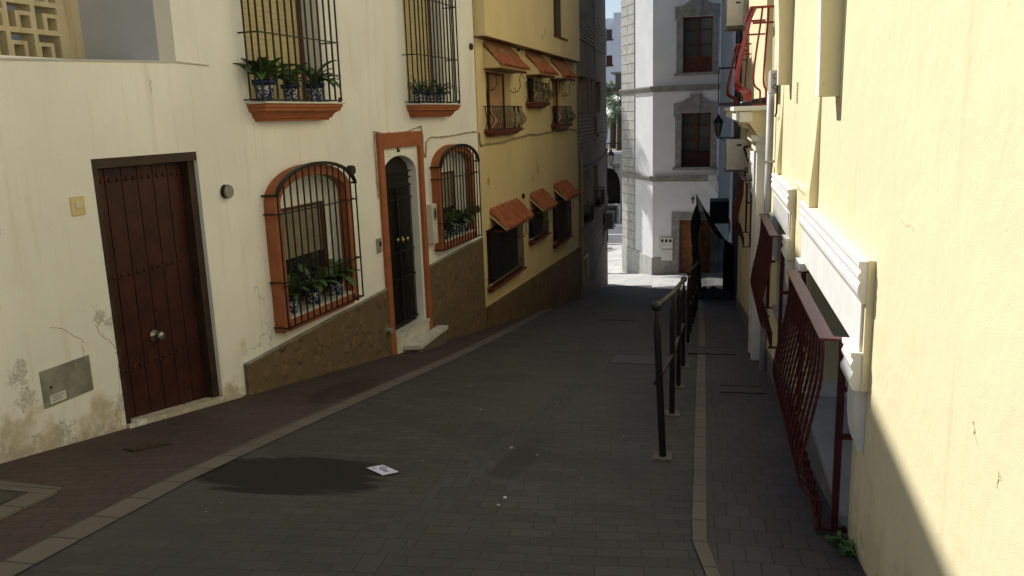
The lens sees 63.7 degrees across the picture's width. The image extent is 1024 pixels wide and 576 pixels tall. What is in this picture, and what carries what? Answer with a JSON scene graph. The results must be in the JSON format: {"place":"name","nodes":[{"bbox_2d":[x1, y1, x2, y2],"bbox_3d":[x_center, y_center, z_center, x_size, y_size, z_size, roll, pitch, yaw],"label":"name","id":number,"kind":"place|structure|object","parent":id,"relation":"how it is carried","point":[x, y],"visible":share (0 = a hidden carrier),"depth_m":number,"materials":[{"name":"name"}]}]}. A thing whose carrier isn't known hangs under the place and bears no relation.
{"place":"outdoors","nodes":[
{"label":"outdoors","id":0,"kind":"place"},
{"bbox_2d":[0,312,537,561],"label":"pavement","id":1,"kind":"structure","parent":0,"point":[93,476],"depth_m":5.59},
{"bbox_2d":[0,480,61,519],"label":"manhole surround","id":2,"kind":"object","parent":1,"relation":"on","point":[15,497],"visible":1,"depth_m":4.47,"materials":[{"name":"concrete"}]},
{"bbox_2d":[124,440,171,451],"bbox_3d":[-2.459,1.072,5.572,0.107,0.063,0.277,8,15,39],"label":"drain cover","id":3,"kind":"object","parent":1,"relation":"on","point":[147,446],"visible":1,"depth_m":5.55,"materials":[{"name":"brown metal"}]},
{"bbox_2d":[0,308,552,575],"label":"kerb strip","id":4,"kind":"object","parent":1,"relation":"on","point":[31,556],"visible":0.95,"depth_m":4.81,"materials":[{"name":"concrete"}]},
{"bbox_2d":[14,285,705,575],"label":"road","id":5,"kind":"structure","parent":0,"point":[625,503],"depth_m":4.75,"materials":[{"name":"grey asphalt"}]},
{"bbox_2d":[367,465,397,474],"bbox_3d":[-0.787,1.105,5.007,0.106,0.040,0.214,-10,14,-35],"label":"envelope","id":6,"kind":"object","parent":5,"relation":"on","point":[382,469],"visible":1,"depth_m":5.00,"materials":[{"name":"paper"}]},
{"bbox_2d":[324,291,661,575],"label":"paver channel","id":7,"kind":"object","parent":5,"relation":"on","point":[374,554],"visible":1,"depth_m":4.79,"materials":[{"name":"grey stone"}]},
{"bbox_2d":[611,355,654,364],"bbox_3d":[1.468,0.859,9.860,0.510,0.116,0.700,1,12,13],"label":"drain grate","id":8,"kind":"object","parent":5,"relation":"on","point":[629,359],"visible":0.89,"depth_m":9.84,"materials":[{"name":"metal"}]},
{"bbox_2d":[650,276,688,461],"bbox_3d":[1.420,0.513,7.176,0.141,1.726,4.122,1,12,14],"label":"street railing","id":9,"kind":"object","parent":5,"relation":"on","point":[678,347],"visible":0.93,"depth_m":6.48,"materials":[{"name":"black metal"}]},
{"bbox_2d":[685,261,699,344],"bbox_3d":[3.136,0.141,14.229,0.128,2.031,6.063,1,12,14],"label":"street railing","id":10,"kind":"object","parent":5,"relation":"on","point":[692,294],"visible":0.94,"depth_m":12.71,"materials":[{"name":"black metal"}]},
{"bbox_2d":[692,300,719,575],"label":"kerb strip","id":11,"kind":"object","parent":5,"relation":"on","point":[699,540],"visible":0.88,"depth_m":5.07,"materials":[{"name":"concrete"}]},
{"bbox_2d":[605,0,620,18],"label":"sky","id":12,"kind":"structure","parent":0,"point":[611,6],"materials":[{"name":"blue"}]},
{"bbox_2d":[608,225,622,243],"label":"road","id":13,"kind":"structure","parent":0,"point":[617,229],"depth_m":47.45,"materials":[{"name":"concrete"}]},
{"bbox_2d":[605,219,689,286],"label":"ground","id":14,"kind":"structure","parent":0,"point":[617,276],"depth_m":30.54,"materials":[{"name":"grey stone"}]},
{"bbox_2d":[0,0,486,463],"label":"white house","id":15,"kind":"structure","parent":14,"relation":"on","point":[177,199],"depth_m":7.03,"materials":[{"name":"paint"}]},
{"bbox_2d":[97,162,205,417],"bbox_3d":[-2.812,0.205,6.522,0.142,2.330,0.990,2,12,18],"label":"door","id":16,"kind":"structure","parent":15,"relation":"in","point":[143,205],"depth_m":6.49,"materials":[{"name":"red paint"}]},
{"bbox_2d":[232,57,302,101],"bbox_3d":[-2.201,-1.877,7.424,0.668,0.380,0.598,-3,12,-7],"label":"potted plant","id":17,"kind":"object","parent":15,"relation":"on","point":[259,75],"visible":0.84,"depth_m":7.37,"materials":[{"name":"green plant"}]},
{"bbox_2d":[237,0,344,121],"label":"window","id":18,"kind":"structure","parent":15,"relation":"in","point":[272,29],"depth_m":7.88,"materials":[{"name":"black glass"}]},
{"bbox_2d":[272,61,314,101],"bbox_3d":[-2.113,-1.974,7.848,0.460,0.392,0.456,-8,13,-26],"label":"potted plant","id":19,"kind":"object","parent":15,"relation":"on","point":[287,86],"visible":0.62,"depth_m":7.80,"materials":[{"name":"green plant"}]},
{"bbox_2d":[272,274,321,313],"bbox_3d":[-2.178,0.060,8.063,0.587,0.380,0.562,7,14,35],"label":"potted plant","id":20,"kind":"object","parent":15,"relation":"on","point":[295,290],"visible":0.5,"depth_m":8.05,"materials":[{"name":"green plant"}]},
{"bbox_2d":[261,161,363,333],"bbox_3d":[-2.087,-0.491,8.416,0.405,1.584,1.494,2,12,18],"label":"window","id":21,"kind":"structure","parent":15,"relation":"in","point":[296,215],"depth_m":8.39,"materials":[{"name":"orange paint"}]},
{"bbox_2d":[295,60,340,101],"bbox_3d":[-1.987,-2.053,8.187,0.642,0.400,0.474,1,12,13],"label":"potted plant","id":22,"kind":"object","parent":15,"relation":"on","point":[320,79],"visible":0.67,"depth_m":8.19,"materials":[{"name":"green plant"}]},
{"bbox_2d":[293,263,344,304],"bbox_3d":[-2.037,-0.045,8.468,0.608,0.412,0.569,1,12,13],"label":"potted plant","id":23,"kind":"object","parent":15,"relation":"on","point":[315,290],"visible":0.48,"depth_m":8.44,"materials":[{"name":"green plant"}]},
{"bbox_2d":[312,259,361,295],"bbox_3d":[-1.922,-0.114,8.898,0.628,0.363,0.544,1,12,13],"label":"potted plant","id":24,"kind":"object","parent":15,"relation":"on","point":[349,279],"visible":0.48,"depth_m":8.84,"materials":[{"name":"green plant"}]},
{"bbox_2d":[385,156,418,328],"bbox_3d":[-1.481,-0.638,10.534,0.260,2.340,0.960,2,12,18],"label":"door","id":25,"kind":"structure","parent":15,"relation":"in","point":[397,183],"depth_m":10.65,"materials":[{"name":"black metal"}]},
{"bbox_2d":[407,75,435,102],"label":"potted plant","id":26,"kind":"object","parent":15,"relation":"on","point":[416,93],"visible":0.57,"depth_m":10.54,"materials":[{"name":"green plant"}]},
{"bbox_2d":[373,125,476,198],"bbox_3d":[-1.065,-1.810,11.270,0.017,0.837,3.441,2,12,18],"label":"cable","id":27,"kind":"object","parent":15,"relation":"attached to","point":[425,154],"visible":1,"depth_m":10.78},
{"bbox_2d":[417,84,443,102],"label":"potted plant","id":28,"kind":"object","parent":15,"relation":"on","point":[428,98],"visible":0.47,"depth_m":10.85,"materials":[{"name":"green plant"}]},
{"bbox_2d":[402,0,461,117],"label":"window","id":29,"kind":"structure","parent":15,"relation":"in","point":[419,56],"depth_m":10.89,"materials":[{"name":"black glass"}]},
{"bbox_2d":[424,77,460,102],"bbox_3d":[-0.951,-2.693,11.219,0.526,0.351,0.540,1,12,13],"label":"potted plant","id":30,"kind":"object","parent":15,"relation":"on","point":[444,89],"visible":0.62,"depth_m":11.17,"materials":[{"name":"green plant"}]},
{"bbox_2d":[444,211,462,238],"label":"potted plant","id":31,"kind":"object","parent":15,"relation":"on","point":[453,224],"visible":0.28,"depth_m":11.57,"materials":[{"name":"green plant"}]},
{"bbox_2d":[429,144,481,251],"bbox_3d":[-0.893,-1.357,11.946,0.405,1.444,1.484,2,12,18],"label":"window","id":32,"kind":"structure","parent":15,"relation":"in","point":[444,178],"depth_m":11.84,"materials":[{"name":"orange paint"}]},
{"bbox_2d":[444,208,473,234],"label":"potted plant","id":33,"kind":"object","parent":15,"relation":"on","point":[463,214],"visible":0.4,"depth_m":11.95,"materials":[{"name":"green plant"}]},
{"bbox_2d":[451,201,480,231],"bbox_3d":[-0.707,-1.071,12.337,0.528,0.439,0.616,-3,12,-6],"label":"potted plant","id":34,"kind":"object","parent":15,"relation":"on","point":[472,217],"visible":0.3,"depth_m":12.31,"materials":[{"name":"green plant"}]},
{"bbox_2d":[472,0,580,327],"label":"yellow house","id":35,"kind":"structure","parent":14,"relation":"on","point":[526,56],"depth_m":15.55,"materials":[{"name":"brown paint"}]},
{"bbox_2d":[483,72,526,136],"bbox_3d":[-0.198,-3.103,13.877,0.460,1.040,1.750,1,12,16],"label":"window","id":36,"kind":"structure","parent":35,"relation":"in","point":[495,99],"depth_m":14.01,"materials":[{"name":"brown wood"}]},
{"bbox_2d":[485,224,526,292],"bbox_3d":[-0.119,-0.624,14.377,0.240,1.040,2.040,1,12,16],"label":"window","id":37,"kind":"structure","parent":35,"relation":"in","point":[500,262],"depth_m":14.13,"materials":[{"name":"black metal"}]},
{"bbox_2d":[479,128,577,146],"bbox_3d":[0.554,-3.118,16.571,0.028,0.224,7.833,1,12,16],"label":"cable","id":38,"kind":"object","parent":35,"relation":"attached to","point":[514,138],"visible":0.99,"depth_m":15.05,"materials":[{"name":"black rubber"}]},
{"bbox_2d":[525,78,553,107],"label":"window","id":39,"kind":"structure","parent":35,"relation":"in","point":[530,83],"depth_m":16.14,"materials":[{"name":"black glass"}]},
{"bbox_2d":[528,208,551,245],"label":"window","id":40,"kind":"structure","parent":35,"relation":"in","point":[537,235],"depth_m":16.42,"materials":[{"name":"black metal"}]},
{"bbox_2d":[553,0,567,40],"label":"window","id":41,"kind":"structure","parent":35,"relation":"in","point":[556,3],"depth_m":17.53,"materials":[{"name":"brown glass"}]},
{"bbox_2d":[550,80,575,129],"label":"window","id":42,"kind":"structure","parent":35,"relation":"in","point":[555,125],"depth_m":18.36,"materials":[{"name":"brown glass"}]},
{"bbox_2d":[552,197,573,248],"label":"window","id":43,"kind":"structure","parent":35,"relation":"in","point":[561,226],"depth_m":18.43,"materials":[{"name":"black metal"}]},
{"bbox_2d":[576,0,607,297],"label":"concrete building","id":44,"kind":"structure","parent":14,"relation":"on","point":[592,132],"depth_m":23.17,"materials":[{"name":"concrete"}]},
{"bbox_2d":[578,78,580,111],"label":"window","id":45,"kind":"structure","parent":44,"relation":"in","point":[579,79],"depth_m":21.71,"materials":[{"name":"black glass"}]},
{"bbox_2d":[583,202,593,222],"bbox_3d":[2.009,-1.992,21.673,0.230,0.470,0.851,1,12,13],"label":"window box","id":46,"kind":"object","parent":44,"relation":"attached to","point":[589,217],"visible":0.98,"depth_m":21.40,"materials":[{"name":"black metal"}]},
{"bbox_2d":[583,149,607,169],"bbox_3d":[2.454,-3.752,23.968,0.046,0.302,6.370,1,12,12],"label":"cable","id":47,"kind":"object","parent":44,"relation":"attached to","point":[594,163],"visible":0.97,"depth_m":23.84,"materials":[{"name":"black rubber"}]},
{"bbox_2d":[594,87,596,111],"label":"window","id":48,"kind":"structure","parent":44,"relation":"in","point":[594,87],"depth_m":25.11,"materials":[{"name":"black glass"}]},
{"bbox_2d":[594,187,604,206],"bbox_3d":[2.576,-2.679,24.200,0.229,0.490,0.901,1,12,13],"label":"window box","id":49,"kind":"object","parent":44,"relation":"attached to","point":[600,201],"visible":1,"depth_m":23.86,"materials":[{"name":"black metal"}]},
{"bbox_2d":[607,159,607,241],"bbox_3d":[3.157,-3.064,27.285,0.036,3.094,0.071,1,12,13],"label":"cable","id":50,"kind":"object","parent":44,"relation":"attached to","point":[607,193],"visible":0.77,"depth_m":27.19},
{"bbox_2d":[603,210,615,236],"bbox_3d":[3.108,-2.047,26.309,0.370,0.800,0.704,1,12,13],"label":"air conditioner","id":51,"kind":"object","parent":44,"relation":"attached to","point":[609,219],"visible":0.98,"depth_m":25.97,"materials":[{"name":"grey plastic"}]},
{"bbox_2d":[605,204,618,230],"bbox_3d":[3.290,-2.314,27.023,0.410,0.820,0.654,1,12,13],"label":"air conditioner","id":52,"kind":"object","parent":44,"relation":"attached to","point":[613,207],"visible":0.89,"depth_m":26.68,"materials":[{"name":"grey plastic"}]},
{"bbox_2d":[605,12,621,146],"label":"white building","id":53,"kind":"structure","parent":14,"relation":"on","point":[614,46],"depth_m":71.79,"materials":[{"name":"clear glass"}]},
{"bbox_2d":[606,30,612,40],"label":"window","id":54,"kind":"structure","parent":53,"relation":"in","point":[609,32],"depth_m":72.19,"materials":[{"name":"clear glass"}]},
{"bbox_2d":[606,55,613,66],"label":"window","id":55,"kind":"structure","parent":53,"relation":"in","point":[609,58],"depth_m":72.65,"materials":[{"name":"brown wood"}]},
{"bbox_2d":[607,147,621,218],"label":"arched wall","id":56,"kind":"structure","parent":14,"relation":"on","point":[614,187],"depth_m":58.49,"materials":[{"name":"grey concrete"}]},
{"bbox_2d":[606,80,616,148],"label":"palm tree","id":57,"kind":"object","parent":56,"relation":"on","point":[609,92],"visible":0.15,"depth_m":64.33,"materials":[{"name":"green plant"}]},
{"bbox_2d":[606,95,621,150],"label":"palm tree","id":58,"kind":"object","parent":56,"relation":"on","point":[611,112],"visible":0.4,"depth_m":58.62,"materials":[{"name":"green plant"}]},
{"bbox_2d":[607,143,621,150],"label":"terrace railing","id":59,"kind":"object","parent":56,"relation":"on","point":[611,145],"visible":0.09,"depth_m":55.54,"materials":[{"name":"black metal"}]},
{"bbox_2d":[608,204,620,221],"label":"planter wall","id":60,"kind":"structure","parent":14,"relation":"on","point":[619,208],"depth_m":54.44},
{"bbox_2d":[611,72,621,98],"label":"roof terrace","id":61,"kind":"structure","parent":14,"relation":"on","point":[616,91],"depth_m":60.04,"materials":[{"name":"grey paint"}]},
{"bbox_2d":[619,0,732,274],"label":"white building","id":62,"kind":"structure","parent":14,"relation":"on","point":[676,55],"depth_m":30.41,"materials":[{"name":"white paint"}]},
{"bbox_2d":[607,149,620,174],"bbox_3d":[4.194,-5.081,33.159,0.289,1.167,1.168,6,14,35],"label":"wall lantern","id":63,"kind":"object","parent":62,"relation":"attached to","point":[610,154],"depth_m":32.76,"materials":[{"name":"black metal"}]},
{"bbox_2d":[679,220,692,272],"bbox_3d":[6.876,-1.272,30.963,1.151,2.642,0.055,2,12,20],"label":"door","id":64,"kind":"structure","parent":62,"relation":"in","point":[685,245],"depth_m":31.01,"materials":[{"name":"orange wood"}]},
{"bbox_2d":[672,93,718,169],"bbox_3d":[6.695,-5.675,29.960,1.627,2.716,0.400,2,12,20],"label":"window","id":65,"kind":"structure","parent":62,"relation":"in","point":[695,149],"depth_m":30.03,"materials":[{"name":"grey glass"}]},
{"bbox_2d":[674,0,720,75],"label":"window","id":66,"kind":"structure","parent":62,"relation":"in","point":[700,34],"depth_m":29.34,"materials":[{"name":"grey glass"}]},
{"bbox_2d":[708,174,717,192],"bbox_3d":[7.282,-3.777,29.827,0.300,0.663,0.420,2,12,20],"label":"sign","id":67,"kind":"object","parent":62,"relation":"attached to","point":[712,179],"visible":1,"depth_m":29.62,"materials":[{"name":"white metal"}]},
{"bbox_2d":[717,28,742,302],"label":"dark blue house","id":68,"kind":"structure","parent":14,"relation":"on","point":[735,129],"depth_m":20.86,"materials":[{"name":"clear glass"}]},
{"bbox_2d":[709,198,729,232],"bbox_3d":[5.729,-1.996,22.738,0.585,0.880,0.907,1,12,13],"label":"air conditioner","id":69,"kind":"object","parent":68,"relation":"attached to","point":[719,211],"visible":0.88,"depth_m":22.29,"materials":[{"name":"grey plastic"}]},
{"bbox_2d":[713,112,736,141],"bbox_3d":[5.127,-3.752,19.826,0.579,0.942,0.223,1,12,13],"label":"wall lantern","id":70,"kind":"object","parent":68,"relation":"attached to","point":[718,122],"depth_m":19.78,"materials":[{"name":"black metal"}]},
{"bbox_2d":[724,0,1023,575],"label":"pale yellow house","id":71,"kind":"structure","parent":14,"relation":"on","point":[878,208],"depth_m":3.00,"materials":[{"name":"paint"}]},
{"bbox_2d":[724,0,746,42],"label":"air conditioner","id":72,"kind":"object","parent":71,"relation":"attached to","point":[734,19],"visible":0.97,"depth_m":15.08,"materials":[{"name":"white metal"}]},
{"bbox_2d":[723,139,748,183],"bbox_3d":[3.770,-2.091,13.825,0.414,0.780,0.924,1,12,13],"label":"air conditioner","id":73,"kind":"object","parent":71,"relation":"attached to","point":[735,153],"visible":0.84,"depth_m":13.53,"materials":[{"name":"white metal"}]},
{"bbox_2d":[732,148,752,246],"bbox_3d":[3.720,-1.366,12.376,0.737,1.374,1.870,1,12,13],"label":"window","id":74,"kind":"structure","parent":71,"relation":"in","point":[738,200],"depth_m":12.43,"materials":[{"name":"red glass"}]},
{"bbox_2d":[750,173,796,348],"bbox_3d":[2.534,-0.278,7.329,0.691,1.371,1.835,1,12,13],"label":"window","id":75,"kind":"structure","parent":71,"relation":"in","point":[784,195],"depth_m":7.12,"materials":[{"name":"red glass"}]},
{"bbox_2d":[774,85,777,116],"bbox_3d":[2.545,-2.788,7.815,0.026,2.287,0.235,1,12,13],"label":"cable","id":76,"kind":"object","parent":71,"relation":"attached to","point":[776,100],"visible":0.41,"depth_m":7.95,"materials":[{"name":"beige plastic"}]},
{"bbox_2d":[772,200,875,532],"bbox_3d":[1.867,0.312,4.545,0.691,1.351,2.350,1,12,13],"label":"window","id":77,"kind":"structure","parent":71,"relation":"in","point":[844,272],"depth_m":4.10,"materials":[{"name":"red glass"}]},
{"bbox_2d":[740,97,764,105],"bbox_3d":[2.675,-2.068,9.144,0.281,0.090,0.092,1,12,13],"label":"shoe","id":78,"kind":"object","parent":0,"point":[748,103],"visible":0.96,"depth_m":9.11,"materials":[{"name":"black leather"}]},
{"bbox_2d":[702,300,865,575],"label":"pavement","id":79,"kind":"structure","parent":0,"point":[760,520],"depth_m":4.73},
{"bbox_2d":[688,346,735,354],"bbox_3d":[2.568,0.813,10.620,0.584,0.127,0.674,1,12,13],"label":"drain cover","id":80,"kind":"object","parent":79,"relation":"on","point":[711,350],"visible":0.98,"depth_m":10.62,"materials":[{"name":"metal"}]},
{"bbox_2d":[691,195,733,300],"bbox_3d":[5.104,-0.962,20.863,1.148,2.817,1.728,1,12,13],"label":"netting","id":81,"kind":"object","parent":79,"relation":"on","point":[712,251],"visible":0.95,"depth_m":21.04,"materials":[{"name":"black fabric"}]},
{"bbox_2d":[719,385,765,393],"bbox_3d":[2.171,0.964,7.788,0.409,0.078,0.374,1,12,13],"label":"drain cover","id":82,"kind":"object","parent":79,"relation":"on","point":[741,389],"visible":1,"depth_m":7.78,"materials":[{"name":"metal"}]},
{"bbox_2d":[824,531,856,555],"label":"weed","id":83,"kind":"object","parent":79,"relation":"on","point":[848,545],"visible":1,"depth_m":3.68,"materials":[{"name":"green plant"}]}
]}

